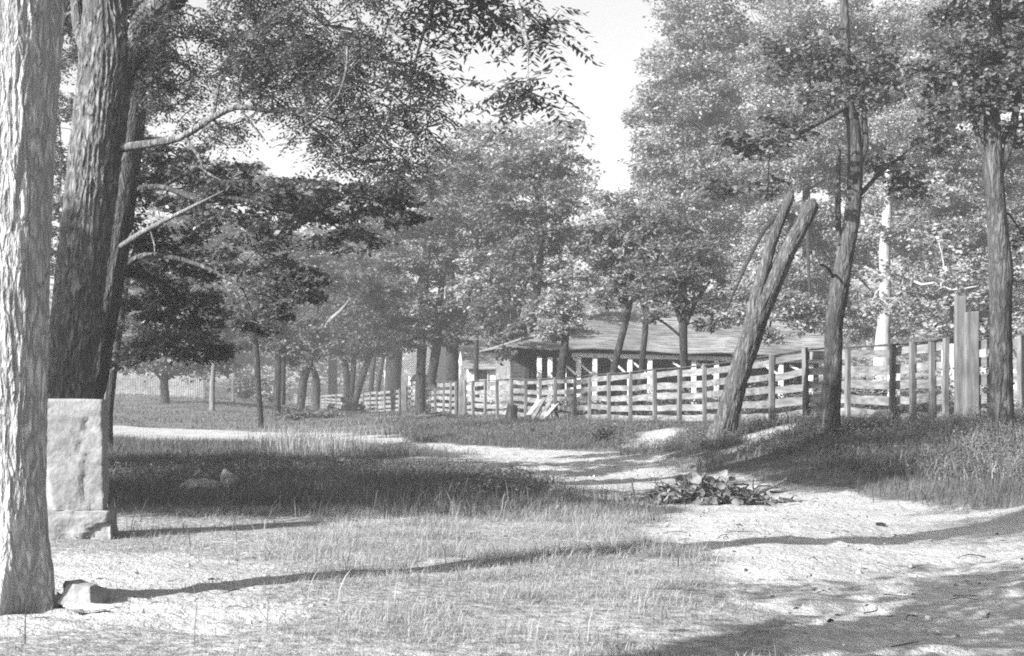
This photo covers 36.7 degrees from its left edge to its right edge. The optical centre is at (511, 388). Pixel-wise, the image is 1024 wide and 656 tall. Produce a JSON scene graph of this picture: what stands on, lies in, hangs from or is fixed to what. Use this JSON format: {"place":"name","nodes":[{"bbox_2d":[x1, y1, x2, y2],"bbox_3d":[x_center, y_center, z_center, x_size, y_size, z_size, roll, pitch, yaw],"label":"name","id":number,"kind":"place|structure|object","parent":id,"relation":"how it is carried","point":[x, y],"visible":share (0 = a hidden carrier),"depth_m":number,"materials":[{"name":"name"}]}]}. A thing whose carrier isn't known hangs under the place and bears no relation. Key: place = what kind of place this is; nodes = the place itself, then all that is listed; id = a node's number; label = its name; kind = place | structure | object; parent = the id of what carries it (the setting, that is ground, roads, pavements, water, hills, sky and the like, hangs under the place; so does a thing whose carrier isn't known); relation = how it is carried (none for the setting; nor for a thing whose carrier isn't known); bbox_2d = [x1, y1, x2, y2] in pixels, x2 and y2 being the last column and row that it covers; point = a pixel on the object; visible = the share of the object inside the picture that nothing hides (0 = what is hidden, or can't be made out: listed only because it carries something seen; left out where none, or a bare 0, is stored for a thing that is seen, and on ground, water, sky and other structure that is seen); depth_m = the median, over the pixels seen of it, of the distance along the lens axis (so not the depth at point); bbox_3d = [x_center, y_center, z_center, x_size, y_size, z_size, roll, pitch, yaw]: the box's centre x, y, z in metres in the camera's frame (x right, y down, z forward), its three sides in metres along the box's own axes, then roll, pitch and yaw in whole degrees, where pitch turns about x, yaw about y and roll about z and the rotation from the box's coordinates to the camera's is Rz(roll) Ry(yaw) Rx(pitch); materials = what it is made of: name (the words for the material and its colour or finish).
{"place":"outdoors","nodes":[
{"label":"outdoors","id":0,"kind":"place"},
{"bbox_2d":[0,376,1023,655],"bbox_3d":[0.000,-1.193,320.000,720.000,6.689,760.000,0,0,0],"label":"ground","id":1,"kind":"structure","parent":0,"point":[98,634],"depth_m":11.67,"materials":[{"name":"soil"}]},
{"bbox_2d":[46,399,117,540],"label":"stone block","id":2,"kind":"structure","parent":1,"relation":"on","point":[77,485],"depth_m":15.39,"materials":[{"name":"grey stone"}]},
{"bbox_2d":[57,579,111,607],"bbox_3d":[-2.946,1.429,10.614,0.357,0.220,0.266,0,0,-9],"label":"rock","id":3,"kind":"object","parent":1,"relation":"on","point":[79,591],"visible":0.81,"depth_m":10.56,"materials":[{"name":"stone"}]},
{"bbox_2d":[63,602,119,611],"bbox_3d":[-2.800,1.457,10.251,0.373,0.051,0.197,0,0,15],"label":"rock","id":4,"kind":"object","parent":1,"relation":"on","point":[79,607],"visible":1,"depth_m":10.21,"materials":[{"name":"stone"}]},
{"bbox_2d":[104,379,108,454],"bbox_3d":[-9.200,0.624,34.804,0.265,2.084,0.255,0,0,0],"label":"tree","id":5,"kind":"object","parent":1,"relation":"on","point":[106,395],"visible":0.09,"depth_m":34.76,"materials":[{"name":"plant"}]},
{"bbox_2d":[50,0,179,278],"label":"distant tree","id":6,"kind":"object","parent":1,"relation":"on","point":[60,169],"visible":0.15,"depth_m":43.32,"materials":[{"name":"white plant"}]},
{"bbox_2d":[108,257,158,450],"bbox_3d":[-9.600,-1.263,37.707,2.207,5.881,1.707,0,0,0],"label":"slim tree","id":7,"kind":"object","parent":1,"relation":"on","point":[115,367],"visible":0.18,"depth_m":37.60,"materials":[{"name":"grey plant"}]},
{"bbox_2d":[51,228,230,386],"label":"distant tree","id":8,"kind":"object","parent":1,"relation":"on","point":[136,290],"visible":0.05,"depth_m":132.19,"materials":[{"name":"grey plant"}]},
{"bbox_2d":[115,374,202,397],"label":"picket fence","id":9,"kind":"object","parent":1,"relation":"on","point":[180,391],"visible":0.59,"depth_m":101.51,"materials":[{"name":"grey wood"}]},
{"bbox_2d":[120,322,245,403],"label":"slim tree","id":10,"kind":"object","parent":1,"relation":"on","point":[166,370],"visible":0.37,"depth_m":86.77,"materials":[{"name":"grey plant"}]},
{"bbox_2d":[194,466,205,476],"bbox_3d":[-4.970,1.386,24.634,0.195,0.308,0.237,0,0,0],"label":"rock","id":11,"kind":"object","parent":1,"relation":"on","point":[200,468],"visible":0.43,"depth_m":24.58,"materials":[{"name":"grey stone"}]},
{"bbox_2d":[180,478,221,493],"bbox_3d":[-4.441,1.416,22.010,0.595,0.265,0.383,0,0,0],"label":"rock","id":12,"kind":"object","parent":1,"relation":"on","point":[191,481],"visible":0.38,"depth_m":21.98,"materials":[{"name":"stone"}]},
{"bbox_2d":[203,376,204,397],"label":"lawn post","id":13,"kind":"object","parent":1,"relation":"on","point":[204,387],"visible":0.68,"depth_m":98.53,"materials":[{"name":"grey wood"}]},
{"bbox_2d":[163,287,270,410],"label":"slim tree","id":14,"kind":"object","parent":1,"relation":"on","point":[226,335],"visible":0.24,"depth_m":78.18,"materials":[{"name":"grey plant"}]},
{"bbox_2d":[220,469,239,490],"bbox_3d":[-4.153,1.378,22.616,0.276,0.408,0.228,0,0,37],"label":"rock","id":15,"kind":"object","parent":1,"relation":"on","point":[233,479],"visible":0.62,"depth_m":22.54,"materials":[{"name":"stone"}]},
{"bbox_2d":[231,376,233,400],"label":"lawn post","id":16,"kind":"object","parent":1,"relation":"on","point":[232,388],"visible":0.87,"depth_m":95.63,"materials":[{"name":"grey wood"}]},
{"bbox_2d":[132,152,353,391],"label":"distant tree","id":17,"kind":"object","parent":1,"relation":"on","point":[227,229],"visible":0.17,"depth_m":115.29,"materials":[{"name":"grey plant"}]},
{"bbox_2d":[218,362,273,399],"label":"shrub","id":18,"kind":"object","parent":1,"relation":"on","point":[241,385],"visible":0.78,"depth_m":104.19,"materials":[{"name":"grey plant"}]},
{"bbox_2d":[188,214,319,393],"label":"distant tree","id":19,"kind":"object","parent":1,"relation":"on","point":[246,357],"visible":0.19,"depth_m":138.03,"materials":[{"name":"grey plant"}]},
{"bbox_2d":[222,263,295,428],"bbox_3d":[-9.452,-1.555,57.903,3.084,6.405,2.286,0,0,0],"label":"slim tree","id":20,"kind":"object","parent":1,"relation":"on","point":[234,296],"visible":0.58,"depth_m":57.85,"materials":[{"name":"grey plant"}]},
{"bbox_2d":[168,492,355,502],"bbox_3d":[-3.345,1.456,20.590,2.605,0.098,0.180,0,0,13],"label":"old board","id":21,"kind":"object","parent":1,"relation":"on","point":[293,496],"visible":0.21,"depth_m":20.42,"materials":[{"name":"grey wood"}]},
{"bbox_2d":[48,0,476,398],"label":"shade tree","id":22,"kind":"object","parent":1,"relation":"on","point":[117,43],"visible":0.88,"depth_m":19.96,"materials":[{"name":"grey plant"}]},
{"bbox_2d":[94,0,433,398],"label":"shade tree","id":23,"kind":"object","parent":1,"relation":"on","point":[301,207],"visible":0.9,"depth_m":25.62,"materials":[{"name":"grey plant"}]},
{"bbox_2d":[250,368,295,401],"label":"shrub","id":24,"kind":"object","parent":1,"relation":"on","point":[269,393],"visible":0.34,"depth_m":112.75,"materials":[{"name":"grey plant"}]},
{"bbox_2d":[234,230,328,417],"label":"slim tree","id":25,"kind":"object","parent":1,"relation":"on","point":[282,346],"visible":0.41,"depth_m":72.36,"materials":[{"name":"grey plant"}]},
{"bbox_2d":[169,420,419,459],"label":"tall grass","id":26,"kind":"structure","parent":1,"relation":"on","point":[309,436],"depth_m":38.83,"materials":[{"name":"grey plant"}]},
{"bbox_2d":[266,408,322,419],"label":"shrub","id":27,"kind":"object","parent":1,"relation":"on","point":[290,414],"visible":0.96,"depth_m":67.93,"materials":[{"name":"grey plant"}]},
{"bbox_2d":[0,0,604,614],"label":"shade tree","id":28,"kind":"object","parent":1,"relation":"on","point":[30,50],"visible":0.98,"depth_m":10.44,"materials":[{"name":"grey plant"}]},
{"bbox_2d":[299,409,354,418],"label":"shrub","id":29,"kind":"object","parent":1,"relation":"on","point":[332,414],"visible":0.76,"depth_m":72.32,"materials":[{"name":"grey plant"}]},
{"bbox_2d":[265,243,389,410],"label":"slim tree","id":30,"kind":"object","parent":1,"relation":"on","point":[314,334],"visible":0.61,"depth_m":86.70,"materials":[{"name":"grey plant"}]},
{"bbox_2d":[307,394,377,411],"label":"brush pile","id":31,"kind":"object","parent":1,"relation":"on","point":[347,406],"visible":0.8,"depth_m":89.69,"materials":[{"name":"grey wood"}]},
{"bbox_2d":[293,388,399,411],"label":"board fence","id":32,"kind":"object","parent":1,"relation":"on","point":[377,402],"visible":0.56,"depth_m":106.82,"materials":[{"name":"grey wood"}]},
{"bbox_2d":[283,193,421,408],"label":"distant tree","id":33,"kind":"object","parent":1,"relation":"on","point":[332,378],"visible":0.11,"depth_m":144.60,"materials":[{"name":"grey plant"}]},
{"bbox_2d":[306,255,403,410],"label":"slim tree","id":34,"kind":"object","parent":1,"relation":"on","point":[371,345],"visible":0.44,"depth_m":98.21,"materials":[{"name":"grey plant"}]},
{"bbox_2d":[351,314,384,410],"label":"slim tree","id":35,"kind":"object","parent":1,"relation":"on","point":[372,376],"visible":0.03,"depth_m":108.61,"materials":[{"name":"grey plant"}]},
{"bbox_2d":[328,208,432,411],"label":"slim tree","id":36,"kind":"object","parent":1,"relation":"on","point":[393,371],"visible":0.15,"depth_m":103.88,"materials":[{"name":"grey plant"}]},
{"bbox_2d":[401,375,407,411],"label":"gate post","id":37,"kind":"object","parent":1,"relation":"on","point":[404,381],"visible":0.65,"depth_m":95.54,"materials":[{"name":"grey wood"}]},
{"bbox_2d":[384,303,445,402],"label":"white house","id":38,"kind":"structure","parent":1,"relation":"on","point":[409,362],"depth_m":130.29,"materials":[{"name":"paint"}]},
{"bbox_2d":[351,170,486,413],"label":"slim tree","id":39,"kind":"object","parent":1,"relation":"on","point":[426,316],"visible":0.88,"depth_m":75.13,"materials":[{"name":"grey plant"}]},
{"bbox_2d":[406,381,457,414],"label":"board fence","id":40,"kind":"object","parent":1,"relation":"on","point":[450,404],"visible":0.7,"depth_m":74.42,"materials":[{"name":"white wood"}]},
{"bbox_2d":[406,407,482,418],"bbox_3d":[-2.776,1.022,63.909,3.194,0.511,2.066,0,0,0],"label":"brush pile","id":41,"kind":"object","parent":1,"relation":"on","point":[439,414],"visible":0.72,"depth_m":63.75,"materials":[{"name":"grey wood"}]},
{"bbox_2d":[458,378,463,415],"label":"gate post","id":42,"kind":"object","parent":1,"relation":"on","point":[461,397],"visible":0.52,"depth_m":68.02,"materials":[{"name":"grey wood"}]},
{"bbox_2d":[409,142,525,408],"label":"slim tree","id":43,"kind":"object","parent":1,"relation":"on","point":[463,175],"visible":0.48,"depth_m":80.63,"materials":[{"name":"grey plant"}]},
{"bbox_2d":[440,248,510,411],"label":"slim tree","id":44,"kind":"object","parent":1,"relation":"on","point":[470,263],"visible":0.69,"depth_m":73.70,"materials":[{"name":"grey plant"}]},
{"bbox_2d":[458,335,521,403],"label":"clapboard house","id":45,"kind":"structure","parent":1,"relation":"on","point":[487,367],"depth_m":90.73,"materials":[{"name":"white paint"}]},
{"bbox_2d":[479,370,487,389],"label":"window","id":46,"kind":"structure","parent":45,"relation":"in","point":[483,374],"depth_m":89.90,"materials":[{"name":"glass"}]},
{"bbox_2d":[465,209,545,365],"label":"slim tree","id":47,"kind":"object","parent":1,"relation":"on","point":[515,328],"visible":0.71,"depth_m":72.12,"materials":[{"name":"grey plant"}]},
{"bbox_2d":[392,115,619,326],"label":"tall tree","id":48,"kind":"object","parent":1,"relation":"on","point":[522,144],"visible":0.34,"depth_m":112.36,"materials":[{"name":"grey plant"}]},
{"bbox_2d":[504,404,517,422],"bbox_3d":[-0.039,0.967,55.802,0.601,0.829,0.627,0,0,0],"label":"stump","id":49,"kind":"object","parent":1,"relation":"on","point":[511,412],"visible":0.7,"depth_m":55.66,"materials":[{"name":"grey wood"}]},
{"bbox_2d":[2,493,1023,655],"bbox_3d":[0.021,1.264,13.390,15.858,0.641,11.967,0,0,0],"label":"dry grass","id":50,"kind":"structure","parent":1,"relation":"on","point":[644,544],"depth_m":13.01,"materials":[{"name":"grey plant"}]},
{"bbox_2d":[24,478,1002,655],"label":"grass stalks","id":51,"kind":"object","parent":1,"relation":"on","point":[268,628],"depth_m":12.46,"materials":[{"name":"grey plant"}]},
{"bbox_2d":[524,399,540,417],"bbox_3d":[0.692,0.876,56.548,0.235,0.976,1.459,0,0,31],"label":"split board","id":52,"kind":"object","parent":1,"relation":"on","point":[530,412],"visible":0.62,"depth_m":56.63,"materials":[{"name":"white wood"}]},
{"bbox_2d":[471,140,600,404],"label":"slim tree","id":53,"kind":"object","parent":1,"relation":"on","point":[513,208],"visible":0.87,"depth_m":67.82,"materials":[{"name":"grey plant"}]},
{"bbox_2d":[48,258,1023,389],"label":"woods","id":54,"kind":"object","parent":1,"relation":"on","point":[587,309],"visible":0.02,"depth_m":191.08,"materials":[{"name":"plant"}]},
{"bbox_2d":[532,397,545,418],"bbox_3d":[0.899,0.829,56.251,0.183,1.051,1.381,0,0,27],"label":"split board","id":55,"kind":"object","parent":1,"relation":"on","point":[539,406],"visible":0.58,"depth_m":56.41,"materials":[{"name":"grey wood"}]},
{"bbox_2d":[538,399,552,419],"bbox_3d":[1.185,0.856,55.977,0.205,0.959,1.328,0,0,21],"label":"split board","id":56,"kind":"object","parent":1,"relation":"on","point":[547,405],"visible":0.64,"depth_m":56.16,"materials":[{"name":"white wood"}]},
{"bbox_2d":[113,385,986,441],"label":"lawn grass","id":57,"kind":"structure","parent":1,"relation":"on","point":[387,419],"depth_m":71.65,"materials":[{"name":"grey plant"}]},
{"bbox_2d":[542,402,559,421],"bbox_3d":[1.298,0.905,55.683,0.225,0.853,1.458,0,0,31],"label":"split board","id":58,"kind":"object","parent":1,"relation":"on","point":[550,410],"visible":0.58,"depth_m":55.83,"materials":[{"name":"white wood"}]},
{"bbox_2d":[526,425,592,435],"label":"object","id":59,"kind":"object","parent":1,"relation":"on","point":[547,432],"visible":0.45,"depth_m":42.74,"materials":[{"name":"grey plant"}]},
{"bbox_2d":[107,399,1023,519],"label":"meadow grass","id":60,"kind":"structure","parent":1,"relation":"on","point":[125,445],"depth_m":24.01,"materials":[{"name":"grey plant"}]},
{"bbox_2d":[528,266,609,412],"bbox_3d":[2.346,-1.813,60.911,2.911,6.043,2.666,0,0,-41],"label":"slim tree","id":61,"kind":"object","parent":1,"relation":"on","point":[563,329],"visible":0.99,"depth_m":60.72,"materials":[{"name":"grey plant"}]},
{"bbox_2d":[560,392,604,414],"bbox_3d":[2.770,0.652,59.458,2.309,1.074,2.242,0,0,0],"label":"shrub","id":62,"kind":"object","parent":1,"relation":"on","point":[580,403],"visible":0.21,"depth_m":59.27,"materials":[{"name":"grey plant"}]},
{"bbox_2d":[579,420,620,445],"bbox_3d":[2.147,1.131,36.962,0.961,0.780,0.883,0,0,26],"label":"shrub","id":63,"kind":"object","parent":1,"relation":"on","point":[602,430],"visible":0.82,"depth_m":36.92,"materials":[{"name":"grey plant"}]},
{"bbox_2d":[564,207,672,414],"bbox_3d":[3.822,-2.659,55.071,3.996,7.627,3.310,0,0,0],"label":"slim tree","id":64,"kind":"object","parent":1,"relation":"on","point":[605,256],"visible":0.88,"depth_m":54.94,"materials":[{"name":"grey plant"}]},
{"bbox_2d":[599,401,662,414],"bbox_3d":[4.295,0.670,55.203,2.139,0.880,2.042,0,0,-33],"label":"shrub","id":65,"kind":"object","parent":1,"relation":"on","point":[625,404],"visible":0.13,"depth_m":54.94,"materials":[{"name":"grey plant"}]},
{"bbox_2d":[480,311,844,412],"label":"long house","id":66,"kind":"structure","parent":1,"relation":"on","point":[590,353],"depth_m":68.67,"materials":[{"name":"grey wood"}]},
{"bbox_2d":[584,364,600,391],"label":"window","id":67,"kind":"structure","parent":66,"relation":"in","point":[589,366],"depth_m":68.88,"materials":[{"name":"grey glass"}]},
{"bbox_2d":[626,366,638,391],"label":"window","id":68,"kind":"structure","parent":66,"relation":"in","point":[634,382],"depth_m":69.15,"materials":[{"name":"grey glass"}]},
{"bbox_2d":[667,369,676,391],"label":"window","id":69,"kind":"structure","parent":66,"relation":"in","point":[671,379],"depth_m":69.40,"materials":[{"name":"grey glass"}]},
{"bbox_2d":[708,367,724,390],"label":"window","id":70,"kind":"structure","parent":66,"relation":"in","point":[721,375],"depth_m":69.68,"materials":[{"name":"grey glass"}]},
{"bbox_2d":[749,370,764,387],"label":"window","id":71,"kind":"structure","parent":66,"relation":"in","point":[754,372],"depth_m":69.95,"materials":[{"name":"grey glass"}]},
{"bbox_2d":[624,208,703,414],"bbox_3d":[5.081,-2.519,52.066,2.817,7.243,2.514,0,0,0],"label":"slim tree","id":72,"kind":"object","parent":1,"relation":"on","point":[648,232],"visible":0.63,"depth_m":52.04,"materials":[{"name":"grey plant"}]},
{"bbox_2d":[639,230,741,414],"bbox_3d":[5.662,-2.023,49.273,3.292,6.051,2.637,0,0,0],"label":"slim tree","id":73,"kind":"object","parent":1,"relation":"on","point":[671,280],"visible":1,"depth_m":49.18,"materials":[{"name":"grey plant"}]},
{"bbox_2d":[574,0,823,313],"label":"tall tree","id":74,"kind":"object","parent":1,"relation":"on","point":[711,21],"visible":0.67,"depth_m":83.25,"materials":[{"name":"grey plant"}]},
{"bbox_2d":[610,464,796,504],"bbox_3d":[2.662,1.313,21.345,2.621,0.530,1.834,0,0,0],"label":"brush pile","id":75,"kind":"object","parent":1,"relation":"on","point":[696,489],"visible":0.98,"depth_m":21.02,"materials":[{"name":"grey wood"}]},
{"bbox_2d":[612,2,800,313],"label":"tall tree","id":76,"kind":"object","parent":1,"relation":"on","point":[727,224],"visible":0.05,"depth_m":106.86,"materials":[{"name":"grey plant"}]},
{"bbox_2d":[464,336,952,422],"bbox_3d":[3.153,0.239,48.121,1.194,2.434,39.651,0,0,-14],"label":"board fence","id":77,"kind":"object","parent":1,"relation":"on","point":[931,365],"visible":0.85,"depth_m":35.41,"materials":[{"name":"grey wood"}]},
{"bbox_2d":[403,367,1016,415],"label":"yard weeds","id":78,"kind":"object","parent":1,"relation":"on","point":[856,392],"visible":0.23,"depth_m":44.18,"materials":[{"name":"plant"}]},
{"bbox_2d":[704,189,818,443],"bbox_3d":[5.209,-1.484,32.646,2.543,5.476,0.957,0,0,0],"label":"forked snag","id":79,"kind":"object","parent":1,"relation":"on","point":[767,285],"visible":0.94,"depth_m":32.48,"materials":[{"name":"grey wood"}]},
{"bbox_2d":[706,0,924,345],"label":"tall tree","id":80,"kind":"object","parent":1,"relation":"on","point":[806,159],"visible":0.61,"depth_m":71.65,"materials":[{"name":"grey plant"}]},
{"bbox_2d":[725,14,933,339],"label":"tall tree","id":81,"kind":"object","parent":1,"relation":"on","point":[866,250],"visible":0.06,"depth_m":100.54,"materials":[{"name":"grey plant"}]},
{"bbox_2d":[685,0,975,436],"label":"tree","id":82,"kind":"object","parent":1,"relation":"on","point":[853,85],"visible":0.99,"depth_m":29.59,"materials":[{"name":"grey plant"}]},
{"bbox_2d":[852,389,886,395],"bbox_3d":[11.045,0.230,47.779,1.790,0.908,1.935,0,0,-28],"label":"shrub","id":83,"kind":"object","parent":1,"relation":"on","point":[870,390],"visible":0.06,"depth_m":47.58,"materials":[{"name":"grey plant"}]},
{"bbox_2d":[866,409,892,425],"bbox_3d":[7.187,0.597,30.167,0.447,0.410,0.346,0,0,-19],"label":"rock","id":84,"kind":"object","parent":1,"relation":"on","point":[882,413],"visible":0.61,"depth_m":30.07,"materials":[{"name":"stone"}]},
{"bbox_2d":[887,373,900,407],"bbox_3d":[9.690,0.127,39.150,0.265,1.209,0.262,0,0,-17],"label":"white post","id":85,"kind":"object","parent":1,"relation":"on","point":[897,376],"visible":0.09,"depth_m":39.05,"materials":[{"name":"paint"}]},
{"bbox_2d":[841,161,979,392],"bbox_3d":[12.755,-3.405,49.330,3.955,8.150,6.119,0,0,0],"label":"pale trunk tree","id":86,"kind":"object","parent":1,"relation":"on","point":[886,274],"visible":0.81,"depth_m":49.95,"materials":[{"name":"white plant"}]},
{"bbox_2d":[862,0,1023,343],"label":"tall tree","id":87,"kind":"object","parent":1,"relation":"on","point":[953,212],"visible":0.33,"depth_m":63.33,"materials":[{"name":"grey plant"}]},
{"bbox_2d":[941,344,953,401],"bbox_3d":[11.055,-0.242,39.150,0.270,1.794,0.263,0,0,-17],"label":"white post","id":88,"kind":"object","parent":1,"relation":"on","point":[951,354],"visible":0.15,"depth_m":39.04,"materials":[{"name":"paint"}]},
{"bbox_2d":[877,19,1023,339],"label":"tall tree","id":89,"kind":"object","parent":1,"relation":"on","point":[898,247],"visible":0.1,"depth_m":94.97,"materials":[{"name":"grey plant"}]},
{"bbox_2d":[954,296,965,418],"bbox_3d":[8.163,-0.382,28.130,0.193,2.628,0.149,0,0,0],"label":"gate post","id":90,"kind":"object","parent":1,"relation":"on","point":[959,306],"visible":0.51,"depth_m":28.05,"materials":[{"name":"grey wood"}]},
{"bbox_2d":[897,247,1023,385],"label":"drooping conifer","id":91,"kind":"object","parent":1,"relation":"on","point":[977,299],"visible":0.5,"depth_m":44.78,"materials":[{"name":"grey plant"}]},
{"bbox_2d":[898,0,1023,437],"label":"tree","id":92,"kind":"object","parent":1,"relation":"on","point":[995,75],"visible":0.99,"depth_m":24.52,"materials":[{"name":"grey plant"}]},
{"bbox_2d":[963,311,978,423],"bbox_3d":[8.231,-0.227,27.695,0.251,2.321,0.196,0,0,0],"label":"gate post","id":93,"kind":"object","parent":1,"relation":"on","point":[970,358],"visible":0.76,"depth_m":27.60,"materials":[{"name":"grey wood"}]},
{"bbox_2d":[979,348,985,394],"bbox_3d":[11.857,-0.269,39.150,0.263,1.775,0.261,0,0,-17],"label":"white post","id":94,"kind":"object","parent":1,"relation":"on","point":[982,352],"visible":0.04,"depth_m":39.02,"materials":[{"name":"paint"}]},
{"bbox_2d":[979,334,1023,414],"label":"board fence","id":95,"kind":"object","parent":1,"relation":"on","point":[1018,361],"visible":0.31,"depth_m":27.69,"materials":[{"name":"wood"}]},
{"bbox_2d":[50,0,1023,378],"label":"sky","id":96,"kind":"structure","parent":0,"point":[603,93],"materials":[{"name":"white"}]},
{"bbox_2d":[113,425,1023,655],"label":"road","id":97,"kind":"structure","parent":0,"point":[878,632],"depth_m":14.33,"materials":[{"name":"soil"}]},
{"bbox_2d":[0,462,993,646],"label":"twigs","id":98,"kind":"object","parent":97,"relation":"on","point":[58,593],"visible":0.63,"depth_m":11.44,"materials":[{"name":"wood"}]},
{"bbox_2d":[4,431,1023,646],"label":"pebbles","id":99,"kind":"object","parent":97,"relation":"on","point":[926,617],"visible":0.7,"depth_m":13.53,"materials":[{"name":"stone"}]},
{"bbox_2d":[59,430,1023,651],"bbox_3d":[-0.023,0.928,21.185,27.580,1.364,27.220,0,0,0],"label":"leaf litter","id":100,"kind":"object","parent":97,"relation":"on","point":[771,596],"visible":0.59,"depth_m":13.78,"materials":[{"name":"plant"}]},
{"bbox_2d":[393,408,1023,479],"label":"bank grass","id":101,"kind":"structure","parent":0,"point":[571,437],"depth_m":33.39,"materials":[{"name":"grey plant"}]},
{"bbox_2d":[855,395,1023,480],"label":"pale tall grass","id":102,"kind":"structure","parent":0,"point":[991,454],"depth_m":22.63,"materials":[{"name":"grey plant"}]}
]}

